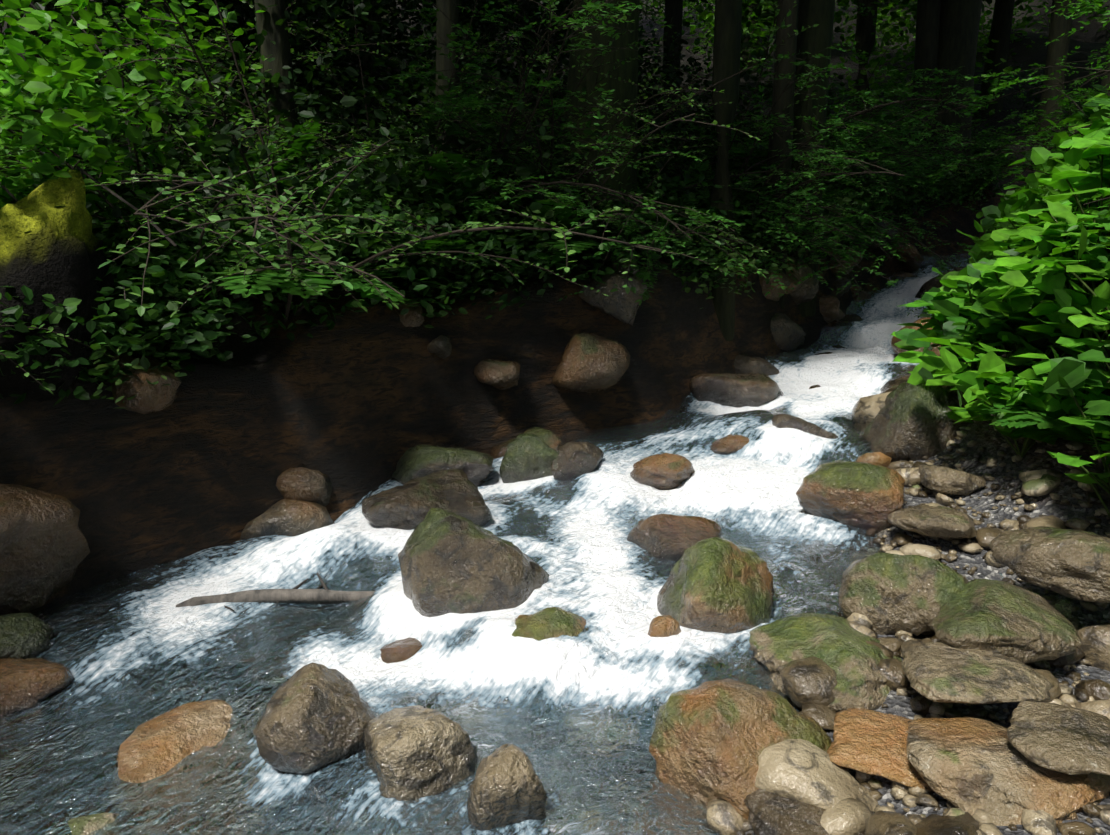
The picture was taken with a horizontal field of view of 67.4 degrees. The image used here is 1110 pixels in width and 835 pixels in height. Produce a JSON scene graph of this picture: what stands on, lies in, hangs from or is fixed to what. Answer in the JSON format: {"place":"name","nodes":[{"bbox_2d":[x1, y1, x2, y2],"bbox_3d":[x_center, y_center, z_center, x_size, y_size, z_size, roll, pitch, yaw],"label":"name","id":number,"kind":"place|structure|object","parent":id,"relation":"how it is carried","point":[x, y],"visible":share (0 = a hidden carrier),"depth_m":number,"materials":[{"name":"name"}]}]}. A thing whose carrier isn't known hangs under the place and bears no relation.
{"place":"outdoors","nodes":[
{"label":"outdoors","id":0,"kind":"place"},
{"bbox_2d":[0,253,1071,834],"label":"stream water","id":1,"kind":"structure","parent":0,"point":[614,655],"depth_m":3.18,"materials":[{"name":"white liquid"}]},
{"bbox_2d":[0,613,52,658],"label":"boulder","id":2,"kind":"object","parent":1,"relation":"on","point":[25,635],"visible":0.71,"depth_m":3.20,"materials":[{"name":"green stone"}]},
{"bbox_2d":[0,658,74,721],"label":"boulder","id":3,"kind":"object","parent":1,"relation":"in","point":[27,683],"visible":0.94,"depth_m":2.95,"materials":[{"name":"brown stone"}]},
{"bbox_2d":[176,572,375,610],"bbox_3d":[-1.149,0.759,3.611,0.935,0.137,0.276,-1,13,-5],"label":"driftwood log","id":4,"kind":"object","parent":1,"relation":"on","point":[317,595],"visible":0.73,"depth_m":3.54,"materials":[{"name":"brown wood"}]},
{"bbox_2d":[253,662,376,780],"bbox_3d":[-0.740,0.973,2.630,0.400,0.334,0.346,-9,16,-36],"label":"boulder","id":5,"kind":"object","parent":1,"relation":"in","point":[314,717],"visible":0.85,"depth_m":2.51,"materials":[{"name":"stone"}]},
{"bbox_2d":[364,705,477,829],"bbox_3d":[-0.424,1.008,2.472,0.298,0.290,0.346,-10,16,-39],"label":"boulder","id":6,"kind":"object","parent":1,"relation":"in","point":[415,752],"visible":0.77,"depth_m":2.36,"materials":[{"name":"grey stone"}]},
{"bbox_2d":[380,637,461,662],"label":"rock","id":7,"kind":"object","parent":1,"relation":"in","point":[401,650],"visible":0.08,"depth_m":3.10,"materials":[{"name":"brown stone"}]},
{"bbox_2d":[362,469,491,529],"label":"boulder","id":8,"kind":"object","parent":1,"relation":"on","point":[409,505],"visible":0.69,"depth_m":4.00,"materials":[{"name":"stone"}]},
{"bbox_2d":[466,744,547,834],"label":"boulder","id":9,"kind":"object","parent":1,"relation":"on","point":[506,788],"visible":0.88,"depth_m":2.20,"materials":[{"name":"brown stone"}]},
{"bbox_2d":[512,607,585,696],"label":"boulder","id":10,"kind":"object","parent":1,"relation":"in","point":[550,622],"visible":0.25,"depth_m":2.97,"materials":[{"name":"green stone"}]},
{"bbox_2d":[563,704,639,762],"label":"boulder","id":11,"kind":"object","parent":1,"relation":"in","point":[605,728],"depth_m":2.70,"materials":[{"name":"grey stone"}]},
{"bbox_2d":[630,453,694,489],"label":"boulder","id":12,"kind":"object","parent":1,"relation":"on","point":[666,471],"visible":0.81,"depth_m":4.42,"materials":[{"name":"brown stone"}]},
{"bbox_2d":[648,615,684,665],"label":"rock","id":13,"kind":"object","parent":1,"relation":"in","point":[664,626],"visible":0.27,"depth_m":2.92,"materials":[{"name":"brown stone"}]},
{"bbox_2d":[657,537,774,633],"bbox_3d":[0.607,0.646,3.136,0.464,0.398,0.465,0,13,1],"label":"boulder","id":14,"kind":"object","parent":1,"relation":"in","point":[719,585],"visible":0.81,"depth_m":3.01,"materials":[{"name":"green stone"}]},
{"bbox_2d":[711,434,748,454],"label":"rock","id":15,"kind":"object","parent":1,"relation":"in","point":[729,443],"visible":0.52,"depth_m":4.88,"materials":[{"name":"brown stone"}]},
{"bbox_2d":[689,373,783,407],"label":"boulder","id":16,"kind":"object","parent":1,"relation":"on","point":[743,390],"visible":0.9,"depth_m":5.82,"materials":[{"name":"grey stone"}]},
{"bbox_2d":[838,552,968,635],"bbox_3d":[1.238,0.642,2.998,0.423,0.340,0.411,0,13,1],"label":"boulder","id":17,"kind":"object","parent":1,"relation":"on","point":[886,593],"visible":0.83,"depth_m":2.89,"materials":[{"name":"stone"}]},
{"bbox_2d":[863,382,968,461],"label":"boulder","id":18,"kind":"object","parent":1,"relation":"on","point":[909,421],"visible":0.71,"depth_m":4.48,"materials":[{"name":"grey stone"}]},
{"bbox_2d":[0,0,1109,834],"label":"ground","id":19,"kind":"structure","parent":0,"point":[354,404],"depth_m":4.54,"materials":[{"name":"brown soil"}]},
{"bbox_2d":[0,170,116,401],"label":"mossy boulder","id":20,"kind":"object","parent":19,"relation":"on","point":[56,255],"visible":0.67,"depth_m":3.55,"materials":[{"name":"stone"}]},
{"bbox_2d":[43,804,169,834],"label":"boulder","id":21,"kind":"object","parent":19,"relation":"on","point":[85,825],"visible":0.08,"depth_m":2.36,"materials":[{"name":"stone"}]},
{"bbox_2d":[109,695,285,834],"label":"boulder","id":22,"kind":"object","parent":19,"relation":"on","point":[160,745],"visible":0.23,"depth_m":2.66,"materials":[{"name":"brown stone"}]},
{"bbox_2d":[0,0,881,318],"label":"tree foliage","id":23,"kind":"object","parent":19,"relation":"on","point":[308,78],"visible":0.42,"depth_m":6.15,"materials":[{"name":"green plant"}]},
{"bbox_2d":[0,214,928,614],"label":"bank rocks","id":24,"kind":"object","parent":19,"relation":"on","point":[44,550],"visible":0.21,"depth_m":4.37,"materials":[{"name":"brown stone"}]},
{"bbox_2d":[891,317,940,368],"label":"boulder","id":25,"kind":"object","parent":24,"relation":"on","point":[898,350],"visible":0.04,"depth_m":6.67,"materials":[{"name":"brown stone"}]},
{"bbox_2d":[0,0,1109,483],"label":"foliage","id":26,"kind":"object","parent":19,"relation":"on","point":[1042,300],"visible":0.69,"depth_m":4.72,"materials":[{"name":"green plant"}]},
{"bbox_2d":[0,0,1109,516],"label":"trees","id":27,"kind":"object","parent":19,"relation":"on","point":[946,34],"visible":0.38,"depth_m":6.18,"materials":[{"name":"brown plant"}]},
{"bbox_2d":[0,265,1109,834],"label":"gravel stones","id":28,"kind":"object","parent":19,"relation":"on","point":[802,771],"visible":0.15,"depth_m":2.60,"materials":[{"name":"grey gravel"}]},
{"bbox_2d":[392,445,493,486],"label":"boulder","id":29,"kind":"object","parent":28,"relation":"on","point":[417,461],"visible":0.62,"depth_m":4.65,"materials":[{"name":"green stone"}]},
{"bbox_2d":[433,695,497,734],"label":"submerged rock","id":30,"kind":"object","parent":28,"relation":"on","point":[458,704],"depth_m":2.82,"materials":[{"name":"grey stone"}]},
{"bbox_2d":[398,508,549,639],"bbox_3d":[-0.319,0.637,3.450,0.671,0.546,0.608,0,13,1],"label":"boulder","id":31,"kind":"object","parent":28,"relation":"on","point":[451,562],"visible":0.56,"depth_m":3.20,"materials":[{"name":"brown stone"}]},
{"bbox_2d":[499,433,558,495],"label":"boulder","id":32,"kind":"object","parent":28,"relation":"on","point":[528,456],"visible":0.65,"depth_m":4.65,"materials":[{"name":"green stone"}]},
{"bbox_2d":[551,441,603,485],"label":"boulder","id":33,"kind":"object","parent":28,"relation":"on","point":[573,460],"visible":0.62,"depth_m":4.60,"materials":[{"name":"grey stone"}]},
{"bbox_2d":[627,514,721,575],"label":"boulder","id":34,"kind":"object","parent":28,"relation":"on","point":[667,537],"visible":0.58,"depth_m":3.69,"materials":[{"name":"brown stone"}]},
{"bbox_2d":[772,413,837,454],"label":"rock","id":35,"kind":"object","parent":28,"relation":"on","point":[784,420],"visible":0.42,"depth_m":4.87,"materials":[{"name":"grey stone"}]},
{"bbox_2d":[745,613,901,710],"bbox_3d":[0.951,0.793,2.770,0.590,0.159,0.568,0,13,1],"label":"boulder","id":36,"kind":"object","parent":28,"relation":"on","point":[846,652],"visible":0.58,"depth_m":2.72,"materials":[{"name":"green stone"}]},
{"bbox_2d":[827,708,933,791],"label":"boulder","id":37,"kind":"object","parent":28,"relation":"on","point":[869,742],"visible":0.71,"depth_m":2.28,"materials":[{"name":"brown stone"}]},
{"bbox_2d":[902,641,1053,704],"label":"boulder","id":38,"kind":"object","parent":28,"relation":"on","point":[941,671],"visible":0.96,"depth_m":2.36,"materials":[{"name":"grey stone"}]},
{"bbox_2d":[928,579,1081,662],"bbox_3d":[1.410,0.636,2.697,0.462,0.151,0.445,0,13,1],"label":"boulder","id":39,"kind":"object","parent":28,"relation":"on","point":[1007,619],"visible":0.92,"depth_m":2.56,"materials":[{"name":"green stone"}]},
{"bbox_2d":[906,717,1109,825],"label":"boulder","id":40,"kind":"object","parent":28,"relation":"on","point":[970,765],"visible":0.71,"depth_m":2.05,"materials":[{"name":"brown stone"}]},
{"bbox_2d":[1007,701,1109,774],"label":"boulder","id":41,"kind":"object","parent":40,"relation":"on","point":[1064,739],"visible":1,"depth_m":2.05,"materials":[{"name":"grey stone"}]},
{"bbox_2d":[989,526,1109,602],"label":"boulder","id":42,"kind":"object","parent":28,"relation":"on","point":[1074,564],"visible":1,"depth_m":2.85,"materials":[{"name":"brown stone"}]},
{"bbox_2d":[197,0,1109,127],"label":"trunks","id":43,"kind":"object","parent":19,"relation":"on","point":[761,13],"visible":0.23,"depth_m":19.44,"materials":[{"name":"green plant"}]},
{"bbox_2d":[649,678,831,823],"bbox_3d":[0.538,0.983,2.410,0.489,0.363,0.382,11,16,40],"label":"boulder","id":44,"kind":"object","parent":19,"relation":"on","point":[710,740],"visible":0.73,"depth_m":2.35,"materials":[{"name":"brown stone"}]},
{"bbox_2d":[744,789,874,834],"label":"boulder","id":45,"kind":"object","parent":19,"relation":"on","point":[770,813],"visible":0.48,"depth_m":2.12,"materials":[{"name":"grey stone"}]},
{"bbox_2d":[796,460,904,533],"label":"boulder","id":46,"kind":"object","parent":19,"relation":"on","point":[863,496],"visible":0.77,"depth_m":3.78,"materials":[{"name":"brown stone"}]},
{"bbox_2d":[887,504,976,538],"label":"boulder","id":47,"kind":"object","parent":19,"relation":"on","point":[942,522],"visible":1,"depth_m":3.53,"materials":[{"name":"brown stone"}]},
{"bbox_2d":[915,268,963,313],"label":"boulder","id":48,"kind":"object","parent":19,"relation":"on","point":[927,286],"visible":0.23,"depth_m":8.75,"materials":[{"name":"grey stone"}]},
{"bbox_2d":[918,464,985,494],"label":"boulder","id":49,"kind":"object","parent":19,"relation":"on","point":[945,480],"visible":0.98,"depth_m":3.90,"materials":[{"name":"brown stone"}]}
]}

